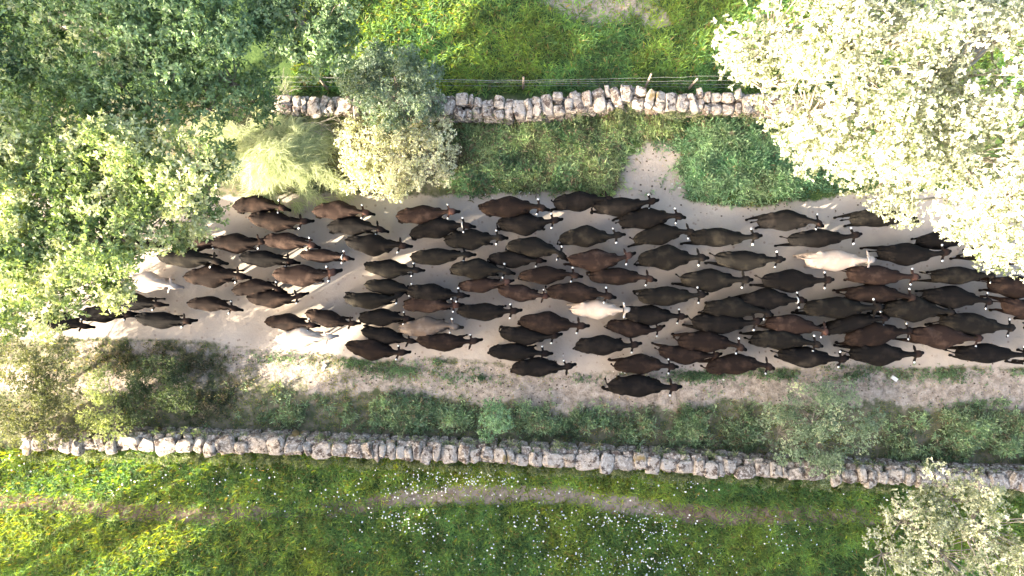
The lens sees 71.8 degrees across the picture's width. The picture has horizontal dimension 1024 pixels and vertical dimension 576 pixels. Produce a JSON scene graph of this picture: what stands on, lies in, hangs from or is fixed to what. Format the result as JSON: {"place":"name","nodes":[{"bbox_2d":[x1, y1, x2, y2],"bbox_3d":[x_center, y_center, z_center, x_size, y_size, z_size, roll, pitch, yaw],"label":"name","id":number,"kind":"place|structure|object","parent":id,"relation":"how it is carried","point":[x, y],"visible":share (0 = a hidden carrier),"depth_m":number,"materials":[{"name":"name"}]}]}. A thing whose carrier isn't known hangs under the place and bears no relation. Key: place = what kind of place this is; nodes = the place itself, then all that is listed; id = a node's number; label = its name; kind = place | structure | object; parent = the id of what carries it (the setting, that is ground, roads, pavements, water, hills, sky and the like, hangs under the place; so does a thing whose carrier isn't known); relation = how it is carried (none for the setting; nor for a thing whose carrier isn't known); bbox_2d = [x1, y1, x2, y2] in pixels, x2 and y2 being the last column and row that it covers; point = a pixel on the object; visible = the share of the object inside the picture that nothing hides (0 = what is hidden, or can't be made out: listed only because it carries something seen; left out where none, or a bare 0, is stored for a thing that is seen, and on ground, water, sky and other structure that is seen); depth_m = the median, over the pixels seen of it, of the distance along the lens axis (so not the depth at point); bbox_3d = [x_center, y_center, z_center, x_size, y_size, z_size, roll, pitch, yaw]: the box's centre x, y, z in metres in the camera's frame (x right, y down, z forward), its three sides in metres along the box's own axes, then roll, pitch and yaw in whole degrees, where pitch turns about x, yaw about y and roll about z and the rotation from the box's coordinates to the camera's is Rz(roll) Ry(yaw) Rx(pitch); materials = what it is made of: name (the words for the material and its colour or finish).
{"place":"outdoors","nodes":[
{"label":"outdoors","id":0,"kind":"place"},
{"bbox_2d":[0,0,1023,575],"bbox_3d":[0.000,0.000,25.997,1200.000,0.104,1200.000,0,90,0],"label":"ground","id":1,"kind":"structure","parent":0,"point":[884,396],"depth_m":26.00,"materials":[{"name":"plant"}]},
{"bbox_2d":[0,333,86,450],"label":"thicket shrub","id":2,"kind":"object","parent":1,"relation":"on","point":[41,398],"visible":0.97,"depth_m":24.23,"materials":[{"name":"green plant"}]},
{"bbox_2d":[74,362,126,446],"bbox_3d":[-14.306,4.024,24.884,2.032,2.450,2.962,0,90,0],"label":"thicket shrub","id":3,"kind":"object","parent":1,"relation":"on","point":[92,421],"visible":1,"depth_m":24.30,"materials":[{"name":"green plant"}]},
{"bbox_2d":[0,91,242,345],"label":"oak tree","id":4,"kind":"object","parent":1,"relation":"on","point":[132,180],"visible":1,"depth_m":17.28,"materials":[{"name":"green plant"}]},
{"bbox_2d":[0,0,286,159],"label":"oak tree","id":5,"kind":"object","parent":1,"relation":"on","point":[41,26],"visible":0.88,"depth_m":18.26,"materials":[{"name":"green plant"}]},
{"bbox_2d":[112,352,199,427],"bbox_3d":[-12.670,3.623,25.187,3.060,1.846,2.709,0,90,0],"label":"thicket shrub","id":6,"kind":"object","parent":1,"relation":"on","point":[142,390],"visible":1,"depth_m":24.96,"materials":[{"name":"green plant"}]},
{"bbox_2d":[55,122,485,425],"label":"dry bank weeds","id":7,"kind":"object","parent":1,"relation":"on","point":[208,402],"visible":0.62,"depth_m":25.87,"materials":[{"name":"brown plant"}]},
{"bbox_2d":[183,75,370,216],"bbox_3d":[-8.601,-5.058,24.951,7.149,2.136,5.556,0,90,0],"label":"broom bush","id":8,"kind":"object","parent":1,"relation":"on","point":[294,147],"visible":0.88,"depth_m":24.89,"materials":[{"name":"yellow plant"}]},
{"bbox_2d":[226,0,363,84],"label":"oak tree","id":9,"kind":"object","parent":1,"relation":"on","point":[323,40],"visible":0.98,"depth_m":18.74,"materials":[{"name":"green plant"}]},
{"bbox_2d":[329,37,447,141],"bbox_3d":[-4.030,-6.933,24.346,3.496,3.514,3.633,-36,90,0],"label":"holm oak bush","id":10,"kind":"object","parent":1,"relation":"on","point":[370,67],"visible":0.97,"depth_m":23.61,"materials":[{"name":"green plant"}]},
{"bbox_2d":[332,111,461,203],"bbox_3d":[-4.081,-4.593,24.759,4.663,2.701,3.385,0,90,0],"label":"flowering shrub","id":11,"kind":"object","parent":1,"relation":"on","point":[358,171],"visible":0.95,"depth_m":24.50,"materials":[{"name":"beige plant"}]},
{"bbox_2d":[0,484,897,525],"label":"footpath","id":12,"kind":"structure","parent":1,"relation":"on","point":[627,502],"depth_m":26.00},
{"bbox_2d":[476,396,515,442],"bbox_3d":[-0.570,4.644,25.206,1.431,1.794,1.645,0,90,0],"label":"round bush","id":13,"kind":"object","parent":1,"relation":"on","point":[498,426],"visible":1,"depth_m":24.77,"materials":[{"name":"green plant"}]},
{"bbox_2d":[0,444,1023,575],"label":"meadow grass","id":14,"kind":"structure","parent":1,"relation":"on","point":[390,537],"depth_m":25.91,"materials":[{"name":"plant"}]},
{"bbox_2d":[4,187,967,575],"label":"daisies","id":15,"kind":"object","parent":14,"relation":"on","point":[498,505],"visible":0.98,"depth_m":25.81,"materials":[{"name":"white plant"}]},
{"bbox_2d":[0,114,1023,463],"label":"verge grass","id":16,"kind":"structure","parent":1,"relation":"on","point":[434,398],"depth_m":25.97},
{"bbox_2d":[20,424,1023,492],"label":"dry stone wall","id":17,"kind":"structure","parent":1,"relation":"on","point":[606,462],"depth_m":24.90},
{"bbox_2d":[20,100,1023,500],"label":"wall weeds","id":18,"kind":"object","parent":1,"relation":"on","point":[486,468],"depth_m":25.52,"materials":[{"name":"green plant"}]},
{"bbox_2d":[271,85,839,125],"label":"dry stone wall","id":19,"kind":"structure","parent":1,"relation":"on","point":[462,106],"depth_m":24.93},
{"bbox_2d":[424,112,710,202],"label":"bank herbs","id":20,"kind":"object","parent":1,"relation":"on","point":[563,159],"visible":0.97,"depth_m":25.67,"materials":[{"name":"green plant"}]},
{"bbox_2d":[194,380,1023,463],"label":"wall foot herbs","id":21,"kind":"object","parent":1,"relation":"on","point":[968,436],"depth_m":25.75,"materials":[{"name":"green plant"}]},
{"bbox_2d":[216,348,1023,410],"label":"verge green tufts","id":22,"kind":"object","parent":1,"relation":"on","point":[396,369],"visible":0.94,"depth_m":25.94,"materials":[{"name":"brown plant"}]},
{"bbox_2d":[601,374,681,397],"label":"cow","id":23,"kind":"object","parent":1,"relation":"on","point":[637,385],"visible":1,"depth_m":24.67},
{"bbox_2d":[638,115,873,210],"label":"lush green herbs","id":24,"kind":"object","parent":1,"relation":"on","point":[745,159],"visible":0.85,"depth_m":25.62,"materials":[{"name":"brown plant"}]},
{"bbox_2d":[752,376,886,489],"bbox_3d":[10.722,4.797,24.839,3.882,2.538,4.110,41,90,0],"label":"grey shrub","id":25,"kind":"object","parent":1,"relation":"on","point":[824,397],"visible":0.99,"depth_m":24.38,"materials":[{"name":"green plant"}]},
{"bbox_2d":[710,0,1023,196],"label":"oak tree","id":26,"kind":"object","parent":1,"relation":"on","point":[935,72],"visible":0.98,"depth_m":16.52,"materials":[{"name":"white plant"}]},
{"bbox_2d":[856,80,1023,283],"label":"oak tree","id":27,"kind":"object","parent":1,"relation":"on","point":[1009,200],"visible":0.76,"depth_m":16.80,"materials":[{"name":"white plant"}]},
{"bbox_2d":[861,457,1023,575],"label":"young oak","id":28,"kind":"object","parent":1,"relation":"on","point":[936,509],"visible":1,"depth_m":20.95,"materials":[{"name":"green plant"}]},
{"bbox_2d":[0,193,1023,372],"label":"dirt track","id":29,"kind":"structure","parent":0,"point":[247,325],"depth_m":25.99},
{"bbox_2d":[127,271,184,293],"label":"cow","id":30,"kind":"object","parent":29,"relation":"on","point":[148,282],"visible":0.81,"depth_m":24.96},
{"bbox_2d":[134,312,197,328],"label":"cow","id":31,"kind":"object","parent":29,"relation":"on","point":[162,320],"visible":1,"depth_m":24.91},
{"bbox_2d":[156,249,228,267],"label":"cow","id":32,"kind":"object","parent":29,"relation":"on","point":[192,259],"visible":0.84,"depth_m":24.75},
{"bbox_2d":[182,264,251,287],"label":"cow","id":33,"kind":"object","parent":29,"relation":"on","point":[214,276],"visible":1,"depth_m":24.78},
{"bbox_2d":[210,233,264,253],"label":"cow","id":34,"kind":"object","parent":29,"relation":"on","point":[236,243],"visible":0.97,"depth_m":24.90},
{"bbox_2d":[232,195,291,213],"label":"cow","id":35,"kind":"object","parent":29,"relation":"on","point":[251,204],"visible":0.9,"depth_m":24.89},
{"bbox_2d":[238,250,300,267],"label":"cow","id":36,"kind":"object","parent":29,"relation":"on","point":[264,258],"visible":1,"depth_m":24.93},
{"bbox_2d":[246,289,308,308],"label":"cow","id":37,"kind":"object","parent":29,"relation":"on","point":[272,299],"visible":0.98,"depth_m":24.91},
{"bbox_2d":[248,211,314,231],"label":"cow","id":38,"kind":"object","parent":29,"relation":"on","point":[274,221],"visible":1,"depth_m":24.84},
{"bbox_2d":[263,232,320,250],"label":"cow","id":39,"kind":"object","parent":29,"relation":"on","point":[286,241],"visible":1,"depth_m":24.92},
{"bbox_2d":[264,313,320,330],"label":"cow","id":40,"kind":"object","parent":29,"relation":"on","point":[287,321],"visible":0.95,"depth_m":24.92},
{"bbox_2d":[274,327,338,347],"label":"cow","id":41,"kind":"object","parent":29,"relation":"on","point":[301,337],"visible":0.98,"depth_m":24.84},
{"bbox_2d":[272,264,342,286],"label":"cow","id":42,"kind":"object","parent":29,"relation":"on","point":[302,275],"visible":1,"depth_m":24.75},
{"bbox_2d":[304,309,360,329],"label":"cow","id":43,"kind":"object","parent":29,"relation":"on","point":[328,318],"visible":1,"depth_m":24.91},
{"bbox_2d":[312,200,375,219],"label":"cow","id":44,"kind":"object","parent":29,"relation":"on","point":[335,209],"visible":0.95,"depth_m":24.87},
{"bbox_2d":[327,216,388,235],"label":"cow","id":45,"kind":"object","parent":29,"relation":"on","point":[353,226],"visible":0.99,"depth_m":24.88},
{"bbox_2d":[343,291,406,308],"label":"cow","id":46,"kind":"object","parent":29,"relation":"on","point":[368,300],"visible":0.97,"depth_m":24.86},
{"bbox_2d":[344,234,412,256],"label":"cow","id":47,"kind":"object","parent":29,"relation":"on","point":[373,245],"visible":1,"depth_m":24.75},
{"bbox_2d":[345,339,411,360],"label":"cow","id":48,"kind":"object","parent":29,"relation":"on","point":[370,350],"visible":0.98,"depth_m":24.80},
{"bbox_2d":[358,308,414,326],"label":"cow","id":49,"kind":"object","parent":29,"relation":"on","point":[382,317],"visible":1,"depth_m":24.93},
{"bbox_2d":[361,324,417,346],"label":"cow","id":50,"kind":"object","parent":29,"relation":"on","point":[386,335],"visible":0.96,"depth_m":24.92},
{"bbox_2d":[364,259,425,278],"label":"cow","id":51,"kind":"object","parent":29,"relation":"on","point":[389,269],"visible":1,"depth_m":24.92},
{"bbox_2d":[396,203,460,223],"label":"cow","id":52,"kind":"object","parent":29,"relation":"on","point":[420,214],"visible":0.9,"depth_m":24.84},
{"bbox_2d":[398,316,463,336],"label":"cow","id":53,"kind":"object","parent":29,"relation":"on","point":[424,326],"visible":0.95,"depth_m":24.84},
{"bbox_2d":[402,297,464,312],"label":"cow","id":54,"kind":"object","parent":29,"relation":"on","point":[413,304],"visible":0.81,"depth_m":24.91},
{"bbox_2d":[406,283,469,301],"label":"cow","id":55,"kind":"object","parent":29,"relation":"on","point":[432,291],"visible":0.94,"depth_m":24.84},
{"bbox_2d":[409,217,475,240],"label":"cow","id":56,"kind":"object","parent":29,"relation":"on","point":[437,228],"visible":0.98,"depth_m":24.80},
{"bbox_2d":[409,247,476,264],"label":"cow","id":57,"kind":"object","parent":29,"relation":"on","point":[436,256],"visible":1,"depth_m":24.82},
{"bbox_2d":[416,333,482,351],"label":"cow","id":58,"kind":"object","parent":29,"relation":"on","point":[444,342],"visible":0.95,"depth_m":24.82},
{"bbox_2d":[443,229,508,250],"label":"cow","id":59,"kind":"object","parent":29,"relation":"on","point":[471,239],"visible":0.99,"depth_m":24.83},
{"bbox_2d":[449,258,515,278],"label":"cow","id":60,"kind":"object","parent":29,"relation":"on","point":[477,268],"visible":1,"depth_m":24.80},
{"bbox_2d":[456,303,522,320],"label":"cow","id":61,"kind":"object","parent":29,"relation":"on","point":[484,311],"visible":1,"depth_m":24.80},
{"bbox_2d":[478,196,549,217],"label":"cow","id":62,"kind":"object","parent":29,"relation":"on","point":[507,206],"visible":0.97,"depth_m":24.71},
{"bbox_2d":[487,251,546,268],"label":"cow","id":63,"kind":"object","parent":29,"relation":"on","point":[511,259],"visible":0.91,"depth_m":24.90},
{"bbox_2d":[487,343,552,360],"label":"cow","id":64,"kind":"object","parent":29,"relation":"on","point":[514,352],"visible":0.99,"depth_m":24.80},
{"bbox_2d":[496,213,562,235],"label":"cow","id":65,"kind":"object","parent":29,"relation":"on","point":[525,224],"visible":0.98,"depth_m":24.79},
{"bbox_2d":[499,325,562,345],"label":"cow","id":66,"kind":"object","parent":29,"relation":"on","point":[523,335],"visible":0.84,"depth_m":24.80},
{"bbox_2d":[505,237,567,261],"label":"cow","id":67,"kind":"object","parent":29,"relation":"on","point":[534,247],"visible":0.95,"depth_m":24.79},
{"bbox_2d":[510,357,576,376],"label":"cow","id":68,"kind":"object","parent":29,"relation":"on","point":[536,367],"visible":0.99,"depth_m":24.77},
{"bbox_2d":[518,266,582,284],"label":"cow","id":69,"kind":"object","parent":29,"relation":"on","point":[545,275],"visible":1,"depth_m":24.80},
{"bbox_2d":[517,311,589,334],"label":"cow","id":70,"kind":"object","parent":29,"relation":"on","point":[547,322],"visible":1,"depth_m":24.68},
{"bbox_2d":[545,282,616,303],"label":"cow","id":71,"kind":"object","parent":29,"relation":"on","point":[575,292],"visible":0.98,"depth_m":24.71},
{"bbox_2d":[550,191,612,211],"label":"cow","id":72,"kind":"object","parent":29,"relation":"on","point":[578,201],"visible":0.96,"depth_m":24.82},
{"bbox_2d":[557,225,625,247],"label":"cow","id":73,"kind":"object","parent":29,"relation":"on","point":[586,236],"visible":1,"depth_m":24.74},
{"bbox_2d":[566,299,629,319],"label":"cow","id":74,"kind":"object","parent":29,"relation":"on","point":[597,309],"visible":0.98,"depth_m":24.80},
{"bbox_2d":[563,248,635,271],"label":"cow","id":75,"kind":"object","parent":29,"relation":"on","point":[593,260],"visible":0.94,"depth_m":24.71},
{"bbox_2d":[572,335,641,355],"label":"cow","id":76,"kind":"object","parent":29,"relation":"on","point":[602,345],"visible":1,"depth_m":24.75},
{"bbox_2d":[586,267,657,285],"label":"cow","id":77,"kind":"object","parent":29,"relation":"on","point":[617,276],"visible":0.99,"depth_m":24.72},
{"bbox_2d":[590,193,659,216],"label":"cow","id":78,"kind":"object","parent":29,"relation":"on","point":[619,207],"visible":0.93,"depth_m":24.77},
{"bbox_2d":[604,319,665,337],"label":"cow","id":79,"kind":"object","parent":29,"relation":"on","point":[627,328],"visible":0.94,"depth_m":24.88},
{"bbox_2d":[608,353,678,374],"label":"cow","id":80,"kind":"object","parent":29,"relation":"on","point":[640,363],"visible":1,"depth_m":24.77},
{"bbox_2d":[612,207,685,228],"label":"cow","id":81,"kind":"object","parent":29,"relation":"on","point":[645,218],"visible":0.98,"depth_m":24.73},
{"bbox_2d":[620,305,687,325],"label":"cow","id":82,"kind":"object","parent":29,"relation":"on","point":[650,315],"visible":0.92,"depth_m":24.79},
{"bbox_2d":[627,223,694,247],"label":"cow","id":83,"kind":"object","parent":29,"relation":"on","point":[661,234],"visible":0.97,"depth_m":24.79},
{"bbox_2d":[632,286,708,305],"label":"cow","id":84,"kind":"object","parent":29,"relation":"on","point":[665,296],"visible":1,"depth_m":24.69},
{"bbox_2d":[633,244,708,270],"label":"cow","id":85,"kind":"object","parent":29,"relation":"on","point":[667,257],"visible":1,"depth_m":24.69},
{"bbox_2d":[651,342,722,364],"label":"cow","id":86,"kind":"object","parent":29,"relation":"on","point":[678,354],"visible":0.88,"depth_m":24.78},
{"bbox_2d":[671,330,746,354],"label":"cow","id":87,"kind":"object","parent":29,"relation":"on","point":[705,342],"visible":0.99,"depth_m":24.69},
{"bbox_2d":[671,268,753,292],"bbox_3d":[7.190,-0.267,25.327,2.745,1.422,0.866,0,90,0],"label":"cow","id":88,"kind":"object","parent":29,"relation":"on","point":[710,280],"visible":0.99,"depth_m":24.71},
{"bbox_2d":[680,228,762,246],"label":"cow","id":89,"kind":"object","parent":29,"relation":"on","point":[716,237],"visible":0.98,"depth_m":24.70},
{"bbox_2d":[682,314,762,333],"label":"cow","id":90,"kind":"object","parent":29,"relation":"on","point":[723,324],"visible":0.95,"depth_m":24.68},
{"bbox_2d":[697,297,773,320],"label":"cow","id":91,"kind":"object","parent":29,"relation":"on","point":[735,307],"visible":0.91,"depth_m":24.67},
{"bbox_2d":[698,353,774,374],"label":"cow","id":92,"kind":"object","parent":29,"relation":"on","point":[734,364],"visible":0.97,"depth_m":24.67},
{"bbox_2d":[704,250,785,270],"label":"cow","id":93,"kind":"object","parent":29,"relation":"on","point":[744,260],"visible":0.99,"depth_m":24.69},
{"bbox_2d":[727,287,807,309],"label":"cow","id":94,"kind":"object","parent":29,"relation":"on","point":[767,298],"visible":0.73,"depth_m":24.70},
{"bbox_2d":[739,330,823,351],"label":"cow","id":95,"kind":"object","parent":29,"relation":"on","point":[774,339],"visible":0.94,"depth_m":24.69},
{"bbox_2d":[745,209,824,230],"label":"cow","id":96,"kind":"object","parent":29,"relation":"on","point":[785,220],"visible":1,"depth_m":24.71},
{"bbox_2d":[749,269,834,292],"bbox_3d":[10.050,-0.249,25.279,2.754,1.422,0.860,0,90,0],"label":"cow","id":97,"kind":"object","parent":29,"relation":"on","point":[791,280],"visible":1,"depth_m":24.66},
{"bbox_2d":[757,314,829,337],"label":"cow","id":98,"kind":"object","parent":29,"relation":"on","point":[795,324],"visible":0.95,"depth_m":24.74},
{"bbox_2d":[770,346,848,367],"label":"cow","id":99,"kind":"object","parent":29,"relation":"on","point":[805,357],"visible":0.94,"depth_m":24.68},
{"bbox_2d":[774,227,862,247],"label":"cow","id":100,"kind":"object","parent":29,"relation":"on","point":[817,238],"visible":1,"depth_m":24.68},
{"bbox_2d":[793,249,876,271],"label":"cow","id":101,"kind":"object","parent":29,"relation":"on","point":[834,260],"visible":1,"depth_m":24.68},
{"bbox_2d":[791,296,884,318],"bbox_3d":[11.687,0.691,25.274,2.982,1.420,0.787,0,90,0],"label":"cow","id":102,"kind":"object","parent":29,"relation":"on","point":[836,307],"visible":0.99,"depth_m":24.65},
{"bbox_2d":[817,311,889,334],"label":"cow","id":103,"kind":"object","parent":29,"relation":"on","point":[854,322],"visible":0.85,"depth_m":24.75},
{"bbox_2d":[834,322,912,346],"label":"cow","id":104,"kind":"object","parent":29,"relation":"on","point":[875,334],"visible":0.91,"depth_m":24.69},
{"bbox_2d":[832,284,915,302],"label":"cow","id":105,"kind":"object","parent":29,"relation":"on","point":[867,293],"visible":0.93,"depth_m":24.68},
{"bbox_2d":[833,208,918,226],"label":"cow","id":106,"kind":"object","parent":29,"relation":"on","point":[863,218],"visible":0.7,"depth_m":24.71},
{"bbox_2d":[833,343,923,366],"bbox_3d":[13.166,2.338,25.317,2.800,1.431,0.888,0,90,0],"label":"cow","id":107,"kind":"object","parent":29,"relation":"on","point":[882,355],"visible":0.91,"depth_m":24.69},
{"bbox_2d":[841,265,920,285],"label":"cow","id":108,"kind":"object","parent":29,"relation":"on","point":[876,275],"visible":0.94,"depth_m":24.67},
{"bbox_2d":[859,243,951,265],"bbox_3d":[14.117,-1.185,25.292,2.788,1.431,0.832,1,90,0],"label":"cow","id":109,"kind":"object","parent":29,"relation":"on","point":[905,254],"visible":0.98,"depth_m":24.67},
{"bbox_2d":[867,296,955,322],"bbox_3d":[14.410,0.755,25.303,2.811,1.423,0.958,3,90,0],"label":"cow","id":110,"kind":"object","parent":29,"relation":"on","point":[918,309],"visible":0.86,"depth_m":24.68},
{"bbox_2d":[892,323,983,349],"bbox_3d":[15.341,1.720,25.314,2.855,1.422,0.933,3,90,0],"label":"cow","id":111,"kind":"object","parent":29,"relation":"on","point":[939,336],"visible":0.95,"depth_m":24.70},
{"bbox_2d":[915,285,992,309],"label":"cow","id":112,"kind":"object","parent":29,"relation":"on","point":[953,297],"visible":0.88,"depth_m":24.66},
{"bbox_2d":[913,266,995,284],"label":"cow","id":113,"kind":"object","parent":29,"relation":"on","point":[958,275],"visible":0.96,"depth_m":24.69},
{"bbox_2d":[924,313,1015,337],"bbox_3d":[16.466,1.308,25.290,2.981,1.431,0.824,6,90,0],"label":"cow","id":114,"kind":"object","parent":29,"relation":"on","point":[972,324],"visible":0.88,"depth_m":24.67},
{"bbox_2d":[942,343,1023,363],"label":"cow","id":115,"kind":"object","parent":29,"relation":"on","point":[987,353],"visible":0.94,"depth_m":24.69},
{"bbox_2d":[977,275,1023,298],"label":"cow","id":116,"kind":"object","parent":29,"relation":"on","point":[1008,286],"visible":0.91,"depth_m":24.71},
{"bbox_2d":[288,0,1023,97],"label":"field grass","id":117,"kind":"structure","parent":0,"point":[515,31],"depth_m":25.89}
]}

